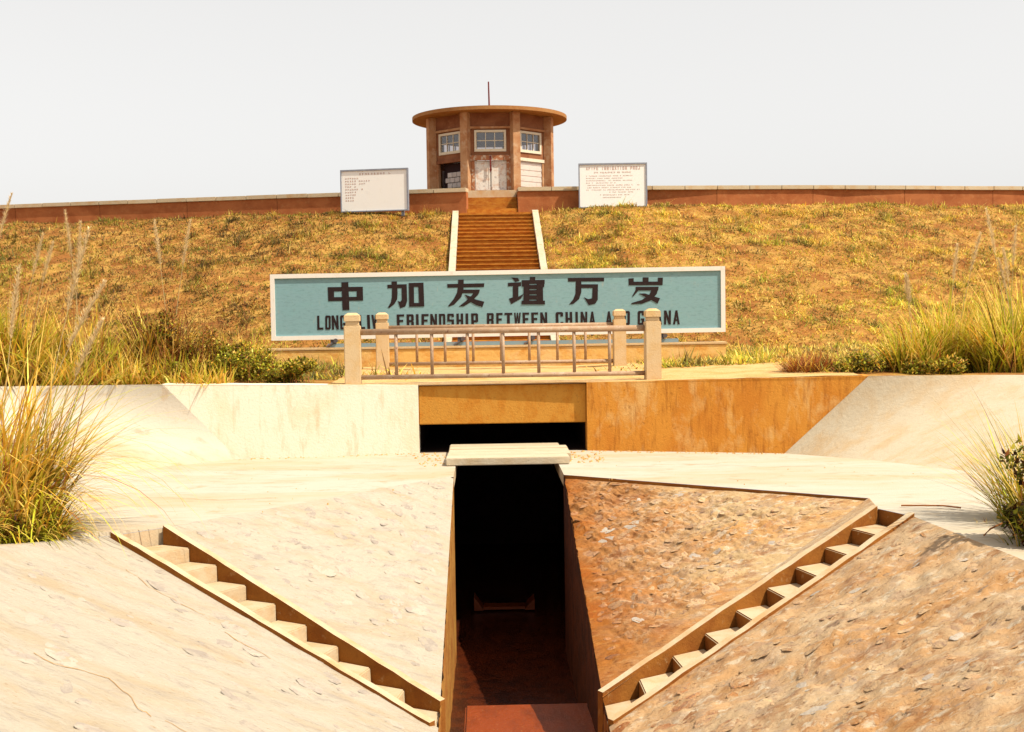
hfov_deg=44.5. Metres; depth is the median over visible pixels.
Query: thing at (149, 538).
step
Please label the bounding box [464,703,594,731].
canal floor
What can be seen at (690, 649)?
canal steps
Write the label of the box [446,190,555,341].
stairway
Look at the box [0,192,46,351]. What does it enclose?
weed clump
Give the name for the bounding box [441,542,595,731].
canal floor
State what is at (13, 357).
reed clump
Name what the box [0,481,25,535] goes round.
grass clump
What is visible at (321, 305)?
sign
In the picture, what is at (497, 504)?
culvert
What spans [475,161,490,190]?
door
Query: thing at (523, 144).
window
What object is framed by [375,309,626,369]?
railing
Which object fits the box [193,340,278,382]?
shrub
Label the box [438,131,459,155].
window
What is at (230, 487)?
apron
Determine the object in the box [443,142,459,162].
window
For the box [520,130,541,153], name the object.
window
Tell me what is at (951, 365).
shrub
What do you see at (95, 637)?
stone lining
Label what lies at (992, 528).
twig
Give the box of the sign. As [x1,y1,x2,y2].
[270,266,725,347]
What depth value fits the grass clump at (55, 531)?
11.53 m
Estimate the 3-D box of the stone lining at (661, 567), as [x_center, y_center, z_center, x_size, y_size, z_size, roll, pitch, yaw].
[2.346,2.156,13.649,3.221,1.264,5.220,-1,3,-1]
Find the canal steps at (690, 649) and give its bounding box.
[598,505,914,731]
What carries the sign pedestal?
on the ground at (788, 325)
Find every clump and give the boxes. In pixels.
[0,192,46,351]
[0,226,218,557]
[0,232,81,382]
[0,268,86,385]
[0,269,68,374]
[0,354,110,548]
[0,467,108,546]
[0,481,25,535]
[16,325,138,385]
[18,210,142,369]
[54,309,146,382]
[86,340,173,385]
[89,219,216,368]
[115,293,245,374]
[138,331,222,383]
[158,352,237,387]
[195,311,286,378]
[863,273,974,372]
[873,232,1023,373]
[892,386,1023,516]
[944,207,1023,340]
[945,247,1023,372]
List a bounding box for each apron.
[0,452,454,545]
[559,450,1023,559]
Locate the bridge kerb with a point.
(495, 382)
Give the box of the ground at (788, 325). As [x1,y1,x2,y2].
[0,204,1023,385]
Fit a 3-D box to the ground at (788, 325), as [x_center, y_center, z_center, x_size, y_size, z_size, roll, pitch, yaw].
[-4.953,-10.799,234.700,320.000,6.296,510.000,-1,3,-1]
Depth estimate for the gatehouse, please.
47.33 m
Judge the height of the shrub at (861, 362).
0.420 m
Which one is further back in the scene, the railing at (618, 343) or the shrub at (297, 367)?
the railing at (618, 343)
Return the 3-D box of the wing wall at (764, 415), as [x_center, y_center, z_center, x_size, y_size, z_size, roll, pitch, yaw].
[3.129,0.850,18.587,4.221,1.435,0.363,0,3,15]
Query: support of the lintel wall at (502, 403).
on the ground at (788, 325)
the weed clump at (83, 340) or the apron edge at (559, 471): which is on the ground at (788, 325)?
the weed clump at (83, 340)
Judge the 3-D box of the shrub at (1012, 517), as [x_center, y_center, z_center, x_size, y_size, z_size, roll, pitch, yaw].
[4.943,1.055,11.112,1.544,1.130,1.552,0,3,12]
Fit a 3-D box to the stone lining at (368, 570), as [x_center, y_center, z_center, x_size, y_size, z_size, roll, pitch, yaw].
[-2.112,2.212,13.543,2.840,1.293,5.450,-1,3,-1]
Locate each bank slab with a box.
[0,384,237,478]
[785,375,1023,477]
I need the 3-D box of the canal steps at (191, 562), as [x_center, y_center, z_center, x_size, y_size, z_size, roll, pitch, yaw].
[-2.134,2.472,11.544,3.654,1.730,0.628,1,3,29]
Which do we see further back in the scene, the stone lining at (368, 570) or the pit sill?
the pit sill
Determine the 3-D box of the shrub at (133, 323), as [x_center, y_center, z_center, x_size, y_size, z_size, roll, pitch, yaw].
[-6.236,-0.470,20.778,2.404,1.476,2.286,-1,3,-1]
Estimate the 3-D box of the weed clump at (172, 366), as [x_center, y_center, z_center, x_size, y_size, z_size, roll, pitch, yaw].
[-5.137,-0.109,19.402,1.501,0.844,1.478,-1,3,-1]
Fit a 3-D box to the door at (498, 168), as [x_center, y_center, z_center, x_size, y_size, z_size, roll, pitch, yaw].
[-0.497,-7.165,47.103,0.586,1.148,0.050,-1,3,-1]
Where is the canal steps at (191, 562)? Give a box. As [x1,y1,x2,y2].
[110,524,445,731]
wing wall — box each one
[161,383,419,458]
[585,374,869,452]
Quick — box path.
[327,357,858,384]
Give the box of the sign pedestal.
[266,341,726,367]
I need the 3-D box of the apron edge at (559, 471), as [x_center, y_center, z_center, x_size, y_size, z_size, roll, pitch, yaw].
[0.644,1.430,17.612,0.001,0.156,2.830,-1,3,-1]
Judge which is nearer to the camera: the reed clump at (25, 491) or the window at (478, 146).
the reed clump at (25, 491)
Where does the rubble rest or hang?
on the apron at (883, 485)
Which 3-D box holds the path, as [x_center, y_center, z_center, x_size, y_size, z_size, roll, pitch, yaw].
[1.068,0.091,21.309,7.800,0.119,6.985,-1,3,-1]
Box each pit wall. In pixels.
[399,472,611,649]
[438,478,456,731]
[563,478,609,731]
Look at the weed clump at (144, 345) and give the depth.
20.07 m
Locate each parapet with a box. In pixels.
[0,188,467,223]
[516,185,1023,212]
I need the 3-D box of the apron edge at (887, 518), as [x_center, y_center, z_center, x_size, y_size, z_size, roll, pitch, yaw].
[3.104,1.631,13.799,1.529,0.296,6.663,-2,3,-32]
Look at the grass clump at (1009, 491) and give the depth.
12.35 m
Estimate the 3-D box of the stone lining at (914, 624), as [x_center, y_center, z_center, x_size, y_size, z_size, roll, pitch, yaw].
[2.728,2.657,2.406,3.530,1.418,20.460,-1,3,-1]
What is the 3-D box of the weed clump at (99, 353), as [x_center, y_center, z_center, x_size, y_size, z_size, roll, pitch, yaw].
[-6.341,-0.285,19.526,1.801,1.220,1.899,-1,3,-1]
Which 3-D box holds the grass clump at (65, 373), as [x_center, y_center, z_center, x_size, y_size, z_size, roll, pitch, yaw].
[-6.665,-0.147,18.947,2.097,1.005,2.146,-1,3,-1]
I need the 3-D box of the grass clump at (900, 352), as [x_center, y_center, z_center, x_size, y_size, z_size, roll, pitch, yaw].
[6.143,-0.637,19.082,1.979,1.592,2.050,-2,3,-24]
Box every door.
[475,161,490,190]
[491,160,506,189]
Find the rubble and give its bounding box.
[206,450,913,511]
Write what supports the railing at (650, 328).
on the bridge kerb
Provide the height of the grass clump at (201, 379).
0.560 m
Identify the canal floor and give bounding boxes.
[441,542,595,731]
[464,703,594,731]
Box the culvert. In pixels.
[420,422,586,543]
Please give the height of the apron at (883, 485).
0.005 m
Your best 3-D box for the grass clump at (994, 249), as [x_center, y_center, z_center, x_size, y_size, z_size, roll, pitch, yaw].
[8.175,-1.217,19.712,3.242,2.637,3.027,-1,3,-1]
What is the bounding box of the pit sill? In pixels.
[474,593,534,610]
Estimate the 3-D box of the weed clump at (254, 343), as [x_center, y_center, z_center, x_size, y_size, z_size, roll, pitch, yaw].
[-4.545,-0.389,20.748,2.014,1.266,1.939,-1,3,-1]
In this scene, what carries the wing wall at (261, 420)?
on the ground at (788, 325)
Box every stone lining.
[0,536,437,731]
[172,476,453,695]
[565,479,863,696]
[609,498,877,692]
[609,517,1023,731]
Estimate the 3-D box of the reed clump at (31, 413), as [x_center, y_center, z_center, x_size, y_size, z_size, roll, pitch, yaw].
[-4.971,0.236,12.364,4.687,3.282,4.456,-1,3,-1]
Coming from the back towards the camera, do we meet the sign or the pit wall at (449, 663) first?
the sign
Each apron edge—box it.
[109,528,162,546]
[454,466,457,483]
[554,464,563,485]
[564,475,903,526]
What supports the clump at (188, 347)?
on the ground at (788, 325)
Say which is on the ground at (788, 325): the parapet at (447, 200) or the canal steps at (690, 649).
the parapet at (447, 200)
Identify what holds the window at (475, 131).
in the gatehouse
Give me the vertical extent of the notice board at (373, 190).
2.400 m
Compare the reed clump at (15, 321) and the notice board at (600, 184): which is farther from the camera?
the notice board at (600, 184)
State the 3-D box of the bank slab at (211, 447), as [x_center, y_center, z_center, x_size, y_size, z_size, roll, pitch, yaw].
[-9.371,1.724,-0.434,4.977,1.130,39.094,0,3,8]
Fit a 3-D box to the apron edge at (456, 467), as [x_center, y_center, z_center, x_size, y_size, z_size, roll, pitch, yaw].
[-0.787,1.450,17.632,0.001,0.156,2.730,-1,3,-1]
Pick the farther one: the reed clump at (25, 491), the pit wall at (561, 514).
the pit wall at (561, 514)
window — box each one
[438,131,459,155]
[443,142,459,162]
[474,130,505,151]
[477,145,503,160]
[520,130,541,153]
[522,141,535,150]
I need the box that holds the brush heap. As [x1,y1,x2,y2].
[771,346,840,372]
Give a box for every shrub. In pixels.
[91,294,189,363]
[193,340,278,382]
[262,355,316,382]
[827,350,905,373]
[899,352,970,374]
[984,434,1023,546]
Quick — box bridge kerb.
[364,378,642,385]
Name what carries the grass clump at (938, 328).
on the ground at (788, 325)
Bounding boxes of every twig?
[901,505,960,508]
[983,523,1002,535]
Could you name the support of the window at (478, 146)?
in the gatehouse
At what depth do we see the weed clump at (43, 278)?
19.47 m
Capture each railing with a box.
[344,308,661,384]
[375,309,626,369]
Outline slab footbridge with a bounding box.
[446,443,570,465]
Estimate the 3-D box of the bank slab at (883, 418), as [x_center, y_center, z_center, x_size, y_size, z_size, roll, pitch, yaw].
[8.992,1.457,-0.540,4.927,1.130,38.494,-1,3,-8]
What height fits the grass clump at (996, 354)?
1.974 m
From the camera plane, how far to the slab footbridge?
17.67 m
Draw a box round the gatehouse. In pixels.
[412,82,566,190]
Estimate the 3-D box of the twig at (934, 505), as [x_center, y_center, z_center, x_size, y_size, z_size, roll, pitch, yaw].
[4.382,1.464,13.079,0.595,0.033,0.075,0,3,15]
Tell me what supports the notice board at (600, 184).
on the ground at (788, 325)
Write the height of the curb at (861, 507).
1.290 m
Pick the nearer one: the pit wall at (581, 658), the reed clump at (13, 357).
the pit wall at (581, 658)
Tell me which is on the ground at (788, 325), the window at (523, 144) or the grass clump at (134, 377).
the grass clump at (134, 377)
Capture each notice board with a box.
[340,168,408,215]
[578,162,646,207]
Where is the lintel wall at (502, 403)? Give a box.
[418,383,585,424]

